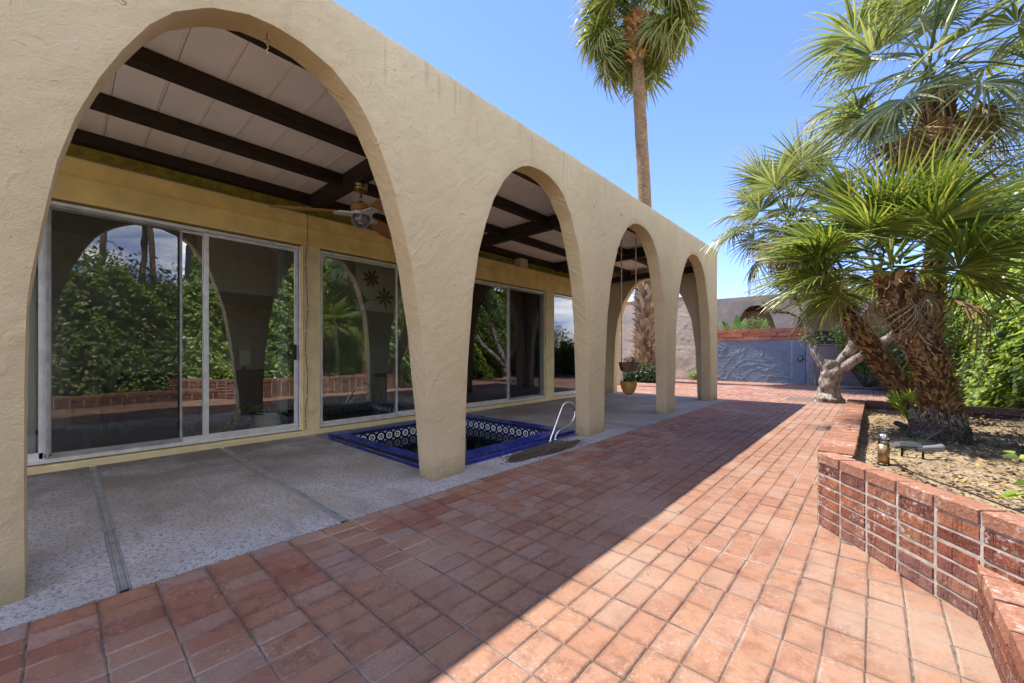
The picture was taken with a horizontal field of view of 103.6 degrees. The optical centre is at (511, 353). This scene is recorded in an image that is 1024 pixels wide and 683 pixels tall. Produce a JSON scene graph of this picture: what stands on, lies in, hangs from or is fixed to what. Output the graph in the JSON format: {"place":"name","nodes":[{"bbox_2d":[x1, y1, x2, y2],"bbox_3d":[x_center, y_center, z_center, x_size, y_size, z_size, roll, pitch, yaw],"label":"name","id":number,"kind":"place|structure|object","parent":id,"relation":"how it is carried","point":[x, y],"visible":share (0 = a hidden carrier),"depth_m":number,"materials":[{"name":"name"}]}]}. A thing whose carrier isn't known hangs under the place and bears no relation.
{"place":"outdoors","nodes":[
{"label":"outdoors","id":0,"kind":"place"},
{"bbox_2d":[0,392,727,631],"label":"patio slab","id":1,"kind":"structure","parent":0,"point":[174,515],"depth_m":3.04,"materials":[{"name":"concrete"}]},
{"bbox_2d":[89,466,131,593],"bbox_3d":[-2.942,1.129,2.901,3.065,0.063,0.047,0,0,42],"label":"trench drain","id":2,"kind":"object","parent":1,"relation":"in","point":[121,577],"visible":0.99,"depth_m":2.38,"materials":[{"name":"grey plastic"}]},
{"bbox_2d":[219,447,348,522],"bbox_3d":[-2.242,1.129,3.679,3.065,0.063,0.058,0,0,42],"label":"trench drain","id":3,"kind":"object","parent":1,"relation":"in","point":[337,516],"visible":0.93,"depth_m":3.26,"materials":[{"name":"grey metal"}]},
{"bbox_2d":[0,0,716,605],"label":"arcade","id":4,"kind":"object","parent":1,"relation":"on","point":[324,104],"visible":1,"depth_m":3.49,"materials":[{"name":"beige paint"}]},
{"bbox_2d":[263,33,270,53],"bbox_3d":[-1.589,-2.010,2.614,0.006,0.141,0.044,0,0,42],"label":"hook","id":5,"kind":"object","parent":4,"relation":"hanging from","point":[266,44],"visible":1,"depth_m":2.61,"materials":[{"name":"grey metal"}]},
{"bbox_2d":[269,181,391,239],"bbox_3d":[-1.648,-1.755,4.631,1.495,0.527,1.677,0,0,42],"label":"ceiling fan","id":6,"kind":"object","parent":4,"relation":"hanging from","point":[361,212],"visible":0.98,"depth_m":4.71,"materials":[{"name":"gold metal"}]},
{"bbox_2d":[618,237,638,371],"bbox_3d":[2.109,-0.890,7.291,0.310,2.420,0.230,0,0,0],"label":"hanging planter","id":7,"kind":"object","parent":4,"relation":"hanging from","point":[629,366],"visible":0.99,"depth_m":7.28,"materials":[{"name":"brown ceramic"}]},
{"bbox_2d":[620,372,636,394],"bbox_3d":[2.109,0.527,7.291,0.298,0.436,0.298,0,0,42],"label":"hanging planter","id":8,"kind":"object","parent":7,"relation":"hanging from","point":[628,386],"visible":0.97,"depth_m":7.21,"materials":[{"name":"yellow ceramic"}]},
{"bbox_2d":[499,439,584,463],"bbox_3d":[0.349,1.095,4.551,0.388,0.012,1.618,0,0,42],"label":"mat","id":9,"kind":"object","parent":1,"relation":"on","point":[553,447],"visible":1,"depth_m":4.55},
{"bbox_2d":[0,377,1000,682],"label":"brick pavement","id":10,"kind":"structure","parent":0,"point":[764,577],"depth_m":1.84,"materials":[{"name":"brick"}]},
{"bbox_2d":[401,408,829,564],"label":"fallen leaves","id":11,"kind":"object","parent":10,"relation":"on","point":[596,531],"visible":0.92,"depth_m":2.47,"materials":[{"name":"brown plant"}]},
{"bbox_2d":[563,0,718,381],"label":"tall palm","id":12,"kind":"object","parent":10,"relation":"on","point":[634,60],"visible":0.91,"depth_m":16.11,"materials":[{"name":"green plant"}]},
{"bbox_2d":[623,297,696,379],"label":"beige wall","id":13,"kind":"structure","parent":10,"relation":"on","point":[685,363],"depth_m":17.41,"materials":[{"name":"paint"}]},
{"bbox_2d":[688,370,696,379],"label":"shrub","id":14,"kind":"object","parent":10,"relation":"on","point":[692,376],"visible":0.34,"depth_m":16.84,"materials":[{"name":"green plant"}]},
{"bbox_2d":[717,327,806,383],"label":"blue wall","id":15,"kind":"structure","parent":10,"relation":"on","point":[772,355],"depth_m":15.36,"materials":[{"name":"paint"}]},
{"bbox_2d":[815,343,910,386],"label":"grey wall","id":16,"kind":"structure","parent":10,"relation":"on","point":[829,352],"depth_m":13.89,"materials":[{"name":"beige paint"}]},
{"bbox_2d":[840,385,885,388],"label":"bed soil","id":17,"kind":"structure","parent":10,"relation":"on","point":[848,386],"depth_m":12.78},
{"bbox_2d":[827,285,970,386],"bbox_3d":[11.905,-0.591,12.250,1.508,3.361,3.645,0,0,-17],"label":"shrub","id":18,"kind":"object","parent":17,"relation":"on","point":[841,340],"visible":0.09,"depth_m":13.16,"materials":[{"name":"green plant"}]},
{"bbox_2d":[817,399,1023,621],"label":"planter wall","id":19,"kind":"structure","parent":10,"relation":"on","point":[940,544],"depth_m":1.96,"materials":[{"name":"red brick"}]},
{"bbox_2d":[856,409,1023,516],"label":"planter soil","id":20,"kind":"structure","parent":19,"relation":"in","point":[865,443],"depth_m":2.80,"materials":[{"name":"soil"}]},
{"bbox_2d":[703,110,916,412],"bbox_3d":[4.266,-1.224,6.222,2.498,4.231,2.415,0,0,5],"label":"fan palm","id":21,"kind":"object","parent":20,"relation":"on","point":[782,173],"visible":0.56,"depth_m":5.75,"materials":[{"name":"green plant"}]},
{"bbox_2d":[739,115,1023,444],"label":"fan palm","id":22,"kind":"object","parent":20,"relation":"on","point":[901,209],"visible":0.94,"depth_m":3.41,"materials":[{"name":"green plant"}]},
{"bbox_2d":[876,433,890,465],"bbox_3d":[2.481,0.649,2.692,0.072,0.237,0.072,0,0,42],"label":"bollard light","id":23,"kind":"object","parent":20,"relation":"on","point":[883,451],"visible":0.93,"depth_m":2.67,"materials":[{"name":"gold metal"}]},
{"bbox_2d":[776,0,1023,405],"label":"fan palm","id":24,"kind":"object","parent":20,"relation":"on","point":[934,109],"visible":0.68,"depth_m":4.25,"materials":[{"name":"green plant"}]},
{"bbox_2d":[893,421,906,429],"bbox_3d":[3.868,0.732,3.998,0.058,0.116,0.154,0,0,8],"label":"spot light","id":25,"kind":"object","parent":20,"relation":"on","point":[899,424],"visible":0.54,"depth_m":4.01,"materials":[{"name":"black plastic"}]},
{"bbox_2d":[885,387,917,420],"bbox_3d":[4.051,0.554,4.077,0.427,0.464,0.444,0,0,42],"label":"palm seedling","id":26,"kind":"object","parent":20,"relation":"on","point":[898,401],"visible":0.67,"depth_m":4.07,"materials":[{"name":"green plant"}]},
{"bbox_2d":[890,441,920,455],"bbox_3d":[2.781,0.693,2.851,0.125,0.154,0.100,0,0,12],"label":"flood light","id":27,"kind":"object","parent":20,"relation":"on","point":[906,445],"visible":0.93,"depth_m":2.82,"materials":[{"name":"metal"}]},
{"bbox_2d":[902,426,942,440],"bbox_3d":[3.369,0.679,3.319,0.241,0.182,0.178,0,0,42],"label":"strap plant","id":28,"kind":"object","parent":20,"relation":"on","point":[914,438],"visible":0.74,"depth_m":3.32,"materials":[{"name":"green plant"}]},
{"bbox_2d":[914,444,945,458],"bbox_3d":[2.895,0.712,2.797,0.163,0.176,0.054,0,0,8],"label":"spot light","id":29,"kind":"object","parent":20,"relation":"on","point":[933,448],"visible":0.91,"depth_m":2.78,"materials":[{"name":"grey metal"}]},
{"bbox_2d":[865,408,1023,515],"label":"fallen leaves","id":30,"kind":"object","parent":20,"relation":"on","point":[970,465],"depth_m":2.83,"materials":[{"name":"beige plant"}]},
{"bbox_2d":[890,458,1023,513],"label":"drip hose","id":31,"kind":"object","parent":20,"relation":"on","point":[959,488],"visible":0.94,"depth_m":2.12,"materials":[{"name":"black plastic"}]},
{"bbox_2d":[1000,421,1023,499],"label":"leafy sprig","id":32,"kind":"object","parent":20,"relation":"on","point":[1007,494],"visible":1,"depth_m":2.03,"materials":[{"name":"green plant"}]},
{"bbox_2d":[977,564,1023,682],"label":"planter wall","id":33,"kind":"structure","parent":10,"relation":"on","point":[1000,606],"depth_m":1.39,"materials":[{"name":"red brick"}]},
{"bbox_2d":[617,316,622,384],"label":"block pier","id":34,"kind":"structure","parent":0,"point":[619,376],"depth_m":14.02,"materials":[{"name":"beige paint"}]},
{"bbox_2d":[333,0,1023,317],"label":"sky","id":35,"kind":"structure","parent":0,"point":[511,54],"materials":[{"name":"blue"}]},
{"bbox_2d":[722,314,746,329],"bbox_3d":[9.934,-0.317,17.946,0.989,2.935,0.414,0,0,16],"label":"banana plant","id":36,"kind":"object","parent":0,"point":[737,322],"visible":0.25,"depth_m":17.98,"materials":[{"name":"green plant"}]},
{"bbox_2d":[717,284,947,343],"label":"neighbour house","id":37,"kind":"structure","parent":0,"point":[728,309],"depth_m":21.41,"materials":[{"name":"beige paint"}]},
{"bbox_2d":[815,331,846,343],"bbox_3d":[16.931,-0.100,21.053,1.800,2.200,0.030,0,0,42],"label":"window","id":38,"kind":"structure","parent":37,"relation":"in","point":[826,341],"depth_m":21.31,"materials":[{"name":"black glass"}]},
{"label":"ground","id":39,"kind":"structure","parent":0,"visible":0},
{"bbox_2d":[27,143,575,475],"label":"house","id":40,"kind":"structure","parent":39,"relation":"on","point":[197,279],"depth_m":6.48,"materials":[{"name":"paint"}]},
{"bbox_2d":[27,278,34,453],"bbox_3d":[-4.967,-0.195,3.480,0.060,2.410,1.132,0,0,42],"label":"vertical blind","id":41,"kind":"object","parent":40,"relation":"hanging from","point":[31,408],"visible":0.03,"depth_m":3.87,"materials":[{"name":"white paint"}]},
{"bbox_2d":[101,372,212,435],"bbox_3d":[-5.054,0.675,5.760,0.920,0.790,1.120,0,0,42],"label":"sofa","id":42,"kind":"object","parent":40,"relation":"on","point":[140,400],"visible":0.96,"depth_m":5.66,"materials":[{"name":"fabric"}]},
{"bbox_2d":[27,200,301,465],"bbox_3d":[-4.039,-0.207,4.148,0.166,2.465,3.523,0,0,42],"label":"sliding door","id":43,"kind":"structure","parent":40,"relation":"in","point":[44,455],"depth_m":4.36,"materials":[{"name":"metal"}]},
{"bbox_2d":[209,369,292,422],"bbox_3d":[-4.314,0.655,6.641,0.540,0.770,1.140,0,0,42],"label":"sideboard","id":44,"kind":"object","parent":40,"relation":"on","point":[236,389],"visible":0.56,"depth_m":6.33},
{"bbox_2d":[237,350,250,369],"bbox_3d":[-4.344,0.105,6.534,0.160,0.330,0.160,0,0,42],"label":"table lamp","id":45,"kind":"object","parent":44,"relation":"on","point":[243,358],"visible":0.94,"depth_m":6.48,"materials":[{"name":"grey fabric"}]},
{"bbox_2d":[212,401,292,432],"bbox_3d":[-3.376,0.852,5.293,0.488,0.437,0.972,0,0,42],"label":"potted plant","id":46,"kind":"object","parent":40,"relation":"on","point":[266,417],"visible":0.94,"depth_m":5.25,"materials":[{"name":"green plant"}]},
{"bbox_2d":[292,199,308,424],"bbox_3d":[-2.864,-0.537,5.425,0.241,3.114,0.058,0,0,-3],"label":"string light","id":47,"kind":"object","parent":40,"relation":"attached to","point":[307,311],"visible":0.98,"depth_m":5.44,"materials":[{"name":"white paint"}]},
{"bbox_2d":[320,250,414,426],"bbox_3d":[-1.893,-0.207,6.567,0.119,2.465,2.491,0,0,42],"label":"sliding door","id":48,"kind":"structure","parent":40,"relation":"in","point":[396,413],"depth_m":6.14,"materials":[{"name":"metal"}]},
{"bbox_2d":[354,261,404,313],"bbox_3d":[-2.072,-1.055,6.644,0.030,0.750,1.104,0,0,42],"label":"roman blind","id":49,"kind":"object","parent":40,"relation":"hanging from","point":[374,287],"visible":0.73,"depth_m":6.49,"materials":[{"name":"fabric"}]},
{"bbox_2d":[372,373,393,410],"bbox_3d":[-2.460,0.723,7.730,0.380,0.696,0.374,0,0,42],"label":"bar stool","id":50,"kind":"object","parent":40,"relation":"on","point":[382,375],"visible":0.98,"depth_m":7.71,"materials":[{"name":"wood"}]},
{"bbox_2d":[466,279,544,407],"bbox_3d":[-0.104,-0.207,8.555,0.119,2.465,2.498,0,0,42],"label":"sliding door","id":51,"kind":"structure","parent":40,"relation":"in","point":[506,356],"depth_m":8.49,"materials":[{"name":"glass"}]},
{"bbox_2d":[554,294,575,395],"bbox_3d":[1.643,-0.207,10.496,0.119,2.465,2.098,0,0,42],"label":"fixed window","id":52,"kind":"structure","parent":40,"relation":"in","point":[564,354],"depth_m":10.07,"materials":[{"name":"glass"}]},
{"bbox_2d":[317,414,577,468],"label":"plunge pool","id":53,"kind":"structure","parent":39,"relation":"in","point":[487,438],"depth_m":5.66,"materials":[{"name":"tile"}]},
{"bbox_2d":[547,401,575,441],"bbox_3d":[0.657,0.869,5.259,0.068,0.480,0.624,0,0,42],"label":"grab rail","id":54,"kind":"object","parent":53,"relation":"attached to","point":[556,422],"visible":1,"depth_m":5.22,"materials":[{"name":"metal"}]},
{"bbox_2d":[623,360,655,382],"bbox_3d":[5.063,0.767,15.660,2.109,1.050,1.320,0,0,42],"label":"shrub","id":55,"kind":"object","parent":39,"relation":"on","point":[651,374],"visible":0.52,"depth_m":15.32,"materials":[{"name":"green plant"}]},
{"bbox_2d":[717,316,775,329],"bbox_3d":[9.557,-0.262,17.302,3.007,2.698,1.183,0,0,33],"label":"shrub","id":56,"kind":"object","parent":39,"relation":"on","point":[751,326],"visible":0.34,"depth_m":16.93,"materials":[{"name":"green plant"}]},
{"bbox_2d":[805,339,814,384],"bbox_3d":[10.695,0.305,14.457,0.275,1.690,0.270,0,0,42],"label":"gate post","id":57,"kind":"object","parent":39,"relation":"on","point":[810,370],"visible":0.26,"depth_m":14.38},
{"bbox_2d":[844,303,972,389],"bbox_3d":[10.608,-0.220,10.764,1.805,2.829,5.056,0,0,20],"label":"shrub","id":58,"kind":"object","parent":39,"relation":"on","point":[953,321],"visible":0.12,"depth_m":9.96,"materials":[{"name":"green plant"}]},
{"bbox_2d":[943,171,1023,405],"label":"ivy hedge","id":59,"kind":"object","parent":39,"relation":"on","point":[994,309],"visible":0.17,"depth_m":8.00,"materials":[{"name":"green plant"}]},
{"bbox_2d":[962,98,1023,226],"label":"tree","id":60,"kind":"object","parent":39,"relation":"on","point":[1012,178],"visible":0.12,"depth_m":8.00,"materials":[{"name":"green plant"}]},
{"bbox_2d":[963,217,1023,416],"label":"ivy hedge","id":61,"kind":"object","parent":39,"relation":"on","point":[1001,385],"visible":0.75,"depth_m":5.34,"materials":[{"name":"green plant"}]},
{"bbox_2d":[1001,60,1023,146],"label":"tree","id":62,"kind":"object","parent":39,"relation":"on","point":[1017,103],"visible":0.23,"depth_m":6.17,"materials":[{"name":"green plant"}]},
{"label":"tree well soil","id":63,"kind":"structure","parent":0,"visible":0},
{"bbox_2d":[761,248,971,402],"bbox_3d":[7.664,-0.605,9.069,1.582,3.534,3.538,0,0,-38],"label":"gnarled tree","id":64,"kind":"object","parent":63,"relation":"on","point":[832,372],"visible":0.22,"depth_m":9.02,"materials":[{"name":"grey plant"}]}
]}

